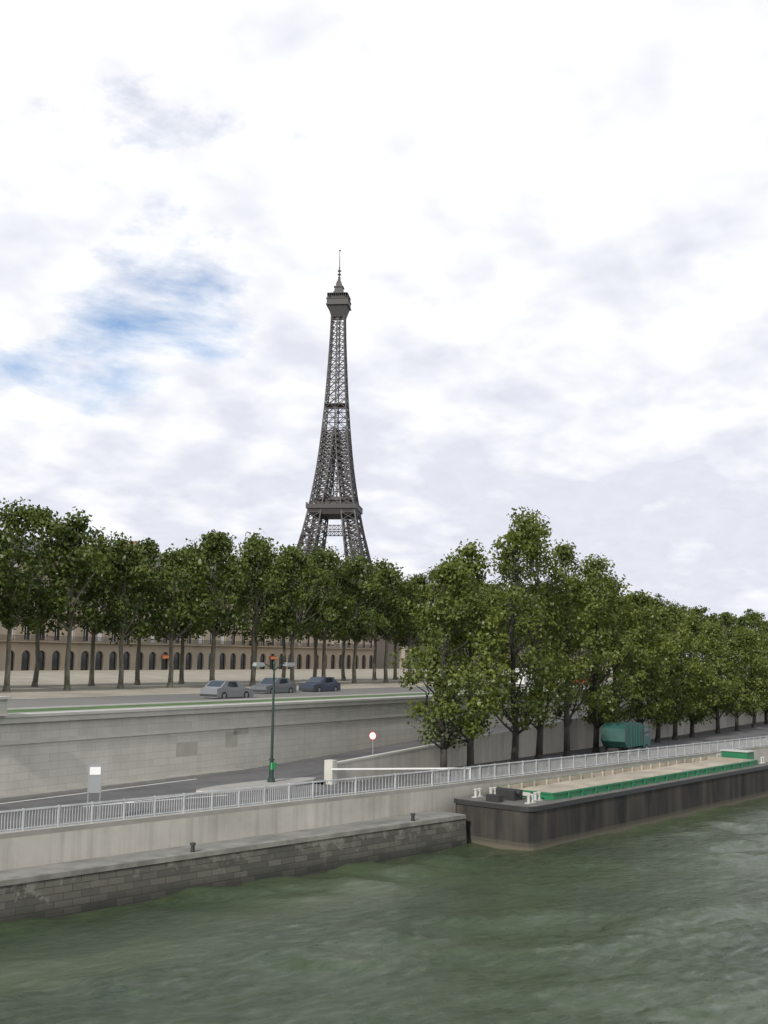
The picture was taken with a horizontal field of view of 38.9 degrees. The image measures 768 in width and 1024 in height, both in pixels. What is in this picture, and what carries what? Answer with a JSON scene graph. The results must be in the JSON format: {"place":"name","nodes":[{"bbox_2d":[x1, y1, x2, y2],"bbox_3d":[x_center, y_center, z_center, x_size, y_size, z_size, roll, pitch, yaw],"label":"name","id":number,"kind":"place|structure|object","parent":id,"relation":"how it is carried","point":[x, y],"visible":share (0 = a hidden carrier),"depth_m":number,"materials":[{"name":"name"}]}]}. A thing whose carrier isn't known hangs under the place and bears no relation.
{"place":"outdoors","nodes":[
{"label":"outdoors","id":0,"kind":"place"},
{"bbox_2d":[0,539,81,670],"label":"building","id":1,"kind":"structure","parent":0,"point":[52,653],"depth_m":186.78,"materials":[{"name":"stone"}]},
{"bbox_2d":[55,539,230,669],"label":"building","id":2,"kind":"structure","parent":0,"point":[154,654],"depth_m":208.56,"materials":[{"name":"stone"}]},
{"bbox_2d":[228,565,373,668],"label":"building","id":3,"kind":"structure","parent":0,"point":[239,653],"depth_m":246.81,"materials":[{"name":"stone"}]},
{"bbox_2d":[296,250,372,572],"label":"eiffel tower","id":4,"kind":"structure","parent":0,"point":[345,507],"depth_m":842.92,"materials":[{"name":"grey metal"}]},
{"bbox_2d":[0,668,750,713],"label":"pavement","id":5,"kind":"structure","parent":0,"point":[51,684],"depth_m":113.74,"materials":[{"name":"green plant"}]},
{"bbox_2d":[0,545,16,621],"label":"plane tree","id":6,"kind":"object","parent":5,"relation":"on","point":[5,553],"visible":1,"depth_m":85.89,"materials":[{"name":"green plant"}]},
{"bbox_2d":[0,500,45,615],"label":"plane tree","id":7,"kind":"object","parent":5,"relation":"on","point":[18,561],"visible":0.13,"depth_m":98.30,"materials":[{"name":"green plant"}]},
{"bbox_2d":[0,496,56,691],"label":"plane tree","id":8,"kind":"object","parent":5,"relation":"on","point":[11,605],"visible":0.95,"depth_m":90.31,"materials":[{"name":"green plant"}]},
{"bbox_2d":[3,504,81,686],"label":"plane tree","id":9,"kind":"object","parent":5,"relation":"on","point":[42,519],"visible":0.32,"depth_m":101.82,"materials":[{"name":"green plant"}]},
{"bbox_2d":[17,506,117,689],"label":"plane tree","id":10,"kind":"object","parent":5,"relation":"on","point":[71,535],"visible":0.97,"depth_m":94.85,"materials":[{"name":"green plant"}]},
{"bbox_2d":[49,527,136,685],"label":"plane tree","id":11,"kind":"object","parent":5,"relation":"on","point":[93,632],"visible":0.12,"depth_m":106.63,"materials":[{"name":"green plant"}]},
{"bbox_2d":[83,531,161,688],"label":"plane tree","id":12,"kind":"object","parent":5,"relation":"on","point":[128,560],"visible":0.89,"depth_m":100.06,"materials":[{"name":"green plant"}]},
{"bbox_2d":[98,537,182,684],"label":"plane tree","id":13,"kind":"object","parent":5,"relation":"on","point":[148,544],"visible":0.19,"depth_m":112.88,"materials":[{"name":"green plant"}]},
{"bbox_2d":[129,543,223,687],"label":"plane tree","id":14,"kind":"object","parent":5,"relation":"on","point":[171,567],"visible":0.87,"depth_m":104.97,"materials":[{"name":"green plant"}]},
{"bbox_2d":[149,538,220,683],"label":"plane tree","id":15,"kind":"object","parent":5,"relation":"on","point":[184,635],"visible":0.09,"depth_m":117.02,"materials":[{"name":"green plant"}]},
{"bbox_2d":[179,534,244,679],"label":"plane tree","id":16,"kind":"object","parent":5,"relation":"on","point":[226,553],"visible":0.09,"depth_m":123.16,"materials":[{"name":"green plant"}]},
{"bbox_2d":[179,529,255,681],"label":"plane tree","id":17,"kind":"object","parent":5,"relation":"on","point":[215,544],"visible":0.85,"depth_m":110.00,"materials":[{"name":"green plant"}]},
{"bbox_2d":[200,680,253,698],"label":"silver car","id":18,"kind":"object","parent":5,"relation":"on","point":[222,689],"visible":0.94,"depth_m":82.44,"materials":[{"name":"grey paint"}]},
{"bbox_2d":[216,533,302,685],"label":"plane tree","id":19,"kind":"object","parent":5,"relation":"on","point":[261,578],"visible":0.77,"depth_m":115.30,"materials":[{"name":"green plant"}]},
{"bbox_2d":[234,528,301,682],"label":"plane tree","id":20,"kind":"object","parent":5,"relation":"on","point":[251,540],"visible":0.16,"depth_m":128.42,"materials":[{"name":"green plant"}]},
{"bbox_2d":[251,678,295,693],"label":"grey car","id":21,"kind":"object","parent":5,"relation":"on","point":[265,685],"visible":0.84,"depth_m":94.29,"materials":[{"name":"grey paint"}]},
{"bbox_2d":[257,553,314,677],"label":"plane tree","id":22,"kind":"object","parent":5,"relation":"on","point":[283,675],"visible":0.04,"depth_m":132.31,"materials":[{"name":"green plant"}]},
{"bbox_2d":[257,543,341,683],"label":"plane tree","id":23,"kind":"object","parent":5,"relation":"on","point":[293,558],"visible":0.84,"depth_m":120.40,"materials":[{"name":"green plant"}]},
{"bbox_2d":[299,677,340,691],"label":"dark car","id":24,"kind":"object","parent":5,"relation":"on","point":[318,684],"visible":0.94,"depth_m":100.15,"materials":[{"name":"blue paint"}]},
{"bbox_2d":[295,541,352,676],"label":"plane tree","id":25,"kind":"object","parent":5,"relation":"on","point":[315,641],"visible":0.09,"depth_m":137.33,"materials":[{"name":"green plant"}]},
{"bbox_2d":[297,546,361,676],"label":"plane tree","id":26,"kind":"object","parent":5,"relation":"on","point":[327,559],"visible":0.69,"depth_m":125.67,"materials":[{"name":"green plant"}]},
{"bbox_2d":[326,563,375,680],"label":"plane tree","id":27,"kind":"object","parent":5,"relation":"on","point":[343,677],"visible":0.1,"depth_m":142.24,"materials":[{"name":"green plant"}]},
{"bbox_2d":[327,549,393,682],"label":"plane tree","id":28,"kind":"object","parent":5,"relation":"on","point":[356,566],"visible":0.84,"depth_m":130.03,"materials":[{"name":"green plant"}]},
{"bbox_2d":[353,556,397,679],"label":"plane tree","id":29,"kind":"object","parent":5,"relation":"on","point":[374,639],"visible":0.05,"depth_m":148.06,"materials":[{"name":"green plant"}]},
{"bbox_2d":[363,558,420,682],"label":"plane tree","id":30,"kind":"object","parent":5,"relation":"on","point":[389,574],"visible":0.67,"depth_m":135.70,"materials":[{"name":"green plant"}]},
{"bbox_2d":[370,581,418,679],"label":"plane tree","id":31,"kind":"object","parent":5,"relation":"on","point":[395,667],"visible":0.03,"depth_m":152.72,"materials":[{"name":"green plant"}]},
{"bbox_2d":[378,576,443,677],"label":"plane tree","id":32,"kind":"object","parent":5,"relation":"on","point":[410,584],"visible":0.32,"depth_m":140.48,"materials":[{"name":"green plant"}]},
{"bbox_2d":[399,573,430,668],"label":"plane tree","id":33,"kind":"object","parent":5,"relation":"on","point":[419,578],"visible":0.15,"depth_m":158.99,"materials":[{"name":"green plant"}]},
{"bbox_2d":[407,566,467,670],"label":"plane tree","id":34,"kind":"object","parent":5,"relation":"on","point":[431,578],"visible":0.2,"depth_m":147.05,"materials":[{"name":"green plant"}]},
{"bbox_2d":[427,577,483,669],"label":"plane tree","id":35,"kind":"object","parent":5,"relation":"on","point":[454,605],"visible":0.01,"depth_m":151.30,"materials":[{"name":"green plant"}]},
{"bbox_2d":[465,578,507,679],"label":"plane tree","id":36,"kind":"object","parent":5,"relation":"on","point":[487,603],"visible":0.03,"depth_m":155.99,"materials":[{"name":"green plant"}]},
{"bbox_2d":[483,576,524,674],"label":"plane tree","id":37,"kind":"object","parent":5,"relation":"on","point":[495,585],"visible":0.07,"depth_m":161.32,"materials":[{"name":"green plant"}]},
{"bbox_2d":[508,580,544,667],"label":"plane tree","id":38,"kind":"object","parent":5,"relation":"on","point":[524,627],"visible":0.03,"depth_m":166.83,"materials":[{"name":"green plant"}]},
{"bbox_2d":[516,668,536,685],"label":"white van","id":39,"kind":"object","parent":5,"relation":"on","point":[523,682],"visible":0.17,"depth_m":125.39,"materials":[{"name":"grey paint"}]},
{"bbox_2d":[506,585,561,656],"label":"plane tree","id":40,"kind":"object","parent":5,"relation":"on","point":[534,620],"visible":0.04,"depth_m":172.02,"materials":[{"name":"green plant"}]},
{"bbox_2d":[531,578,575,670],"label":"plane tree","id":41,"kind":"object","parent":5,"relation":"on","point":[552,605],"visible":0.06,"depth_m":176.94,"materials":[{"name":"green plant"}]},
{"bbox_2d":[554,605,587,655],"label":"plane tree","id":42,"kind":"object","parent":5,"relation":"on","point":[571,635],"visible":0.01,"depth_m":181.47,"materials":[{"name":"green plant"}]},
{"bbox_2d":[675,606,697,657],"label":"plane tree","id":43,"kind":"object","parent":5,"relation":"on","point":[684,610],"visible":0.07,"depth_m":229.27,"materials":[{"name":"green plant"}]},
{"bbox_2d":[684,607,702,651],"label":"plane tree","id":44,"kind":"object","parent":5,"relation":"on","point":[692,612],"visible":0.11,"depth_m":235.76,"materials":[{"name":"green plant"}]},
{"bbox_2d":[688,605,710,661],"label":"plane tree","id":45,"kind":"object","parent":5,"relation":"on","point":[697,610],"visible":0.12,"depth_m":244.23,"materials":[{"name":"green plant"}]},
{"bbox_2d":[700,607,717,654],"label":"plane tree","id":46,"kind":"object","parent":5,"relation":"on","point":[705,609],"visible":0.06,"depth_m":272.98,"materials":[{"name":"green plant"}]},
{"bbox_2d":[700,613,726,657],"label":"plane tree","id":47,"kind":"object","parent":5,"relation":"on","point":[710,619],"visible":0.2,"depth_m":250.90,"materials":[{"name":"green plant"}]},
{"bbox_2d":[717,612,737,644],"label":"plane tree","id":48,"kind":"object","parent":5,"relation":"on","point":[725,621],"visible":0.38,"depth_m":257.73,"materials":[{"name":"green plant"}]},
{"bbox_2d":[721,612,741,647],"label":"plane tree","id":49,"kind":"object","parent":5,"relation":"on","point":[732,619],"visible":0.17,"depth_m":265.35,"materials":[{"name":"green plant"}]},
{"bbox_2d":[736,615,753,670],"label":"plane tree","id":50,"kind":"object","parent":5,"relation":"on","point":[743,620],"visible":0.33,"depth_m":271.81,"materials":[{"name":"green plant"}]},
{"bbox_2d":[739,609,763,634],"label":"plane tree","id":51,"kind":"object","parent":5,"relation":"on","point":[754,617],"visible":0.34,"depth_m":278.41,"materials":[{"name":"green plant"}]},
{"bbox_2d":[747,612,767,639],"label":"plane tree","id":52,"kind":"object","parent":5,"relation":"on","point":[765,627],"visible":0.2,"depth_m":285.03,"materials":[{"name":"green plant"}]},
{"bbox_2d":[759,621,767,635],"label":"plane tree","id":53,"kind":"object","parent":5,"relation":"on","point":[764,625],"visible":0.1,"depth_m":293.81,"materials":[{"name":"green plant"}]},
{"bbox_2d":[7,660,748,707],"bbox_3d":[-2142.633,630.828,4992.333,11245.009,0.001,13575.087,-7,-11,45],"label":"road","id":54,"kind":"structure","parent":0,"point":[86,701],"depth_m":81.69,"materials":[{"name":"grey asphalt"}]},
{"bbox_2d":[0,699,767,831],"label":"asphalt quay road","id":55,"kind":"structure","parent":0,"point":[312,767],"depth_m":65.08,"materials":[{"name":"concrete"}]},
{"bbox_2d":[86,763,101,820],"bbox_3d":[-13.477,13.035,50.609,0.620,2.650,0.082,3,-8,-15],"label":"info sign","id":56,"kind":"object","parent":55,"relation":"on","point":[94,778],"visible":0.88,"depth_m":50.65,"materials":[{"name":"grey metal"}]},
{"bbox_2d":[0,779,281,831],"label":"road markings","id":57,"kind":"object","parent":55,"relation":"on","point":[120,802],"visible":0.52,"depth_m":56.97,"materials":[{"name":"white paint"}]},
{"bbox_2d":[196,777,315,793],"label":"traffic island","id":58,"kind":"structure","parent":55,"relation":"on","point":[261,783],"depth_m":63.57,"materials":[{"name":"grey concrete"}]},
{"bbox_2d":[252,660,294,781],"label":"street lamp","id":59,"kind":"object","parent":58,"relation":"on","point":[272,767],"visible":1,"depth_m":65.16,"materials":[{"name":"green metal"}]},
{"bbox_2d":[0,686,704,794],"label":"quay wall","id":60,"kind":"structure","parent":55,"relation":"on","point":[40,751],"depth_m":67.70,"materials":[{"name":"stone"}]},
{"bbox_2d":[0,696,11,715],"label":"pillar","id":61,"kind":"structure","parent":60,"relation":"on","point":[3,704],"depth_m":56.05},
{"bbox_2d":[176,728,248,756],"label":"wall patches","id":62,"kind":"object","parent":60,"relation":"attached to","point":[186,749],"depth_m":68.47,"materials":[{"name":"grey concrete"}]},
{"bbox_2d":[369,731,376,754],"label":"round road sign","id":63,"kind":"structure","parent":55,"relation":"on","point":[373,735],"depth_m":72.09,"materials":[{"name":"grey metal"}]},
{"bbox_2d":[331,768,470,780],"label":"lift barrier arm","id":64,"kind":"object","parent":55,"relation":"on","point":[387,769],"visible":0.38,"depth_m":67.63},
{"bbox_2d":[388,553,511,775],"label":"poplar tree","id":65,"kind":"object","parent":55,"relation":"on","point":[444,573],"visible":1,"depth_m":73.44,"materials":[{"name":"green plant"}]},
{"bbox_2d":[412,539,522,771],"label":"poplar tree","id":66,"kind":"object","parent":55,"relation":"on","point":[469,551],"visible":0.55,"depth_m":77.29,"materials":[{"name":"green plant"}]},
{"bbox_2d":[460,506,563,766],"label":"poplar tree","id":67,"kind":"object","parent":55,"relation":"on","point":[521,536],"visible":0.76,"depth_m":81.94,"materials":[{"name":"green plant"}]},
{"bbox_2d":[485,509,599,760],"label":"poplar tree","id":68,"kind":"object","parent":55,"relation":"on","point":[567,691],"visible":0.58,"depth_m":87.09,"materials":[{"name":"green plant"}]},
{"bbox_2d":[324,687,767,784],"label":"ramp parapet wall","id":69,"kind":"structure","parent":55,"relation":"on","point":[494,746],"depth_m":84.74,"materials":[{"name":"concrete"}]},
{"bbox_2d":[528,538,623,756],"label":"poplar tree","id":70,"kind":"object","parent":55,"relation":"on","point":[583,588],"visible":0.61,"depth_m":91.34,"materials":[{"name":"green plant"}]},
{"bbox_2d":[550,554,646,752],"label":"poplar tree","id":71,"kind":"object","parent":55,"relation":"on","point":[595,719],"visible":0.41,"depth_m":95.62,"materials":[{"name":"green plant"}]},
{"bbox_2d":[580,574,656,722],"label":"poplar tree","id":72,"kind":"object","parent":55,"relation":"on","point":[634,631],"visible":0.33,"depth_m":99.98,"materials":[{"name":"green plant"}]},
{"bbox_2d":[601,721,650,756],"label":"truck","id":73,"kind":"object","parent":55,"relation":"on","point":[619,736],"visible":0.81,"depth_m":91.79,"materials":[{"name":"teal metal"}]},
{"bbox_2d":[603,589,683,729],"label":"poplar tree","id":74,"kind":"object","parent":55,"relation":"on","point":[640,599],"visible":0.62,"depth_m":103.74,"materials":[{"name":"green plant"}]},
{"bbox_2d":[611,591,686,742],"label":"poplar tree","id":75,"kind":"object","parent":55,"relation":"on","point":[660,604],"visible":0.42,"depth_m":109.71,"materials":[{"name":"green plant"}]},
{"bbox_2d":[638,599,706,739],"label":"poplar tree","id":76,"kind":"object","parent":55,"relation":"on","point":[686,667],"visible":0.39,"depth_m":113.87,"materials":[{"name":"green plant"}]},
{"bbox_2d":[669,613,733,736],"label":"poplar tree","id":77,"kind":"object","parent":55,"relation":"on","point":[706,680],"visible":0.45,"depth_m":118.50,"materials":[{"name":"green plant"}]},
{"bbox_2d":[687,620,744,733],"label":"poplar tree","id":78,"kind":"object","parent":55,"relation":"on","point":[715,635],"visible":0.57,"depth_m":125.31,"materials":[{"name":"green plant"}]},
{"bbox_2d":[710,624,767,730],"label":"poplar tree","id":79,"kind":"object","parent":55,"relation":"on","point":[737,642],"visible":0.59,"depth_m":131.16,"materials":[{"name":"green plant"}]},
{"bbox_2d":[724,628,767,727],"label":"poplar tree","id":80,"kind":"object","parent":55,"relation":"on","point":[759,651],"visible":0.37,"depth_m":137.17,"materials":[{"name":"green plant"}]},
{"bbox_2d":[741,631,767,723],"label":"poplar tree","id":81,"kind":"object","parent":55,"relation":"on","point":[766,687],"visible":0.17,"depth_m":145.03,"materials":[{"name":"green plant"}]},
{"bbox_2d":[0,0,767,658],"label":"sky","id":82,"kind":"structure","parent":0,"point":[547,220],"materials":[{"name":"white"}]},
{"bbox_2d":[67,816,767,1023],"bbox_3d":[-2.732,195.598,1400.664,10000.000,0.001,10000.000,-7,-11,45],"label":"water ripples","id":83,"kind":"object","parent":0,"point":[316,977],"depth_m":44.03},
{"bbox_2d":[0,811,466,922],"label":"stone quay wall","id":84,"kind":"structure","parent":83,"relation":"in","point":[60,889],"depth_m":51.49,"materials":[{"name":"grey stone"}]},
{"bbox_2d":[190,842,195,851],"bbox_3d":[-8.953,15.701,50.944,0.300,0.420,0.285,-7,-11,45],"label":"mooring bollard","id":85,"kind":"object","parent":84,"relation":"on","point":[192,844],"visible":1,"depth_m":50.87,"materials":[{"name":"grey metal"}]},
{"bbox_2d":[410,813,414,820],"bbox_3d":[1.633,17.234,61.459,0.300,0.420,0.285,-7,-11,45],"label":"mooring bollard","id":86,"kind":"object","parent":84,"relation":"on","point":[412,816],"visible":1,"depth_m":61.39,"materials":[{"name":"grey metal"}]},
{"bbox_2d":[0,782,767,1023],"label":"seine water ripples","id":87,"kind":"object","parent":83,"relation":"on","point":[645,894],"visible":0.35,"depth_m":41.84},
{"bbox_2d":[0,746,767,870],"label":"quay wall","id":88,"kind":"structure","parent":83,"relation":"in","point":[41,846],"depth_m":54.89,"materials":[{"name":"concrete"}]},
{"bbox_2d":[0,736,767,831],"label":"white railing","id":89,"kind":"object","parent":88,"relation":"on","point":[570,762],"visible":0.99,"depth_m":62.79,"materials":[{"name":"metal"}]},
{"bbox_2d":[454,749,767,850],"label":"barge","id":90,"kind":"object","parent":83,"relation":"on","point":[537,815],"visible":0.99,"depth_m":70.66,"materials":[{"name":"grey metal"}]},
{"bbox_2d":[376,583,482,668],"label":"building","id":91,"kind":"structure","parent":0,"point":[380,654],"depth_m":286.75,"materials":[{"name":"stone"}]},
{"bbox_2d":[485,645,549,667],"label":"haussmann building","id":92,"kind":"structure","parent":0,"point":[520,652],"depth_m":339.70,"materials":[{"name":"stone"}]},
{"bbox_2d":[555,648,607,666],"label":"haussmann building","id":93,"kind":"structure","parent":0,"point":[581,655],"depth_m":377.26,"materials":[{"name":"stone"}]}
]}

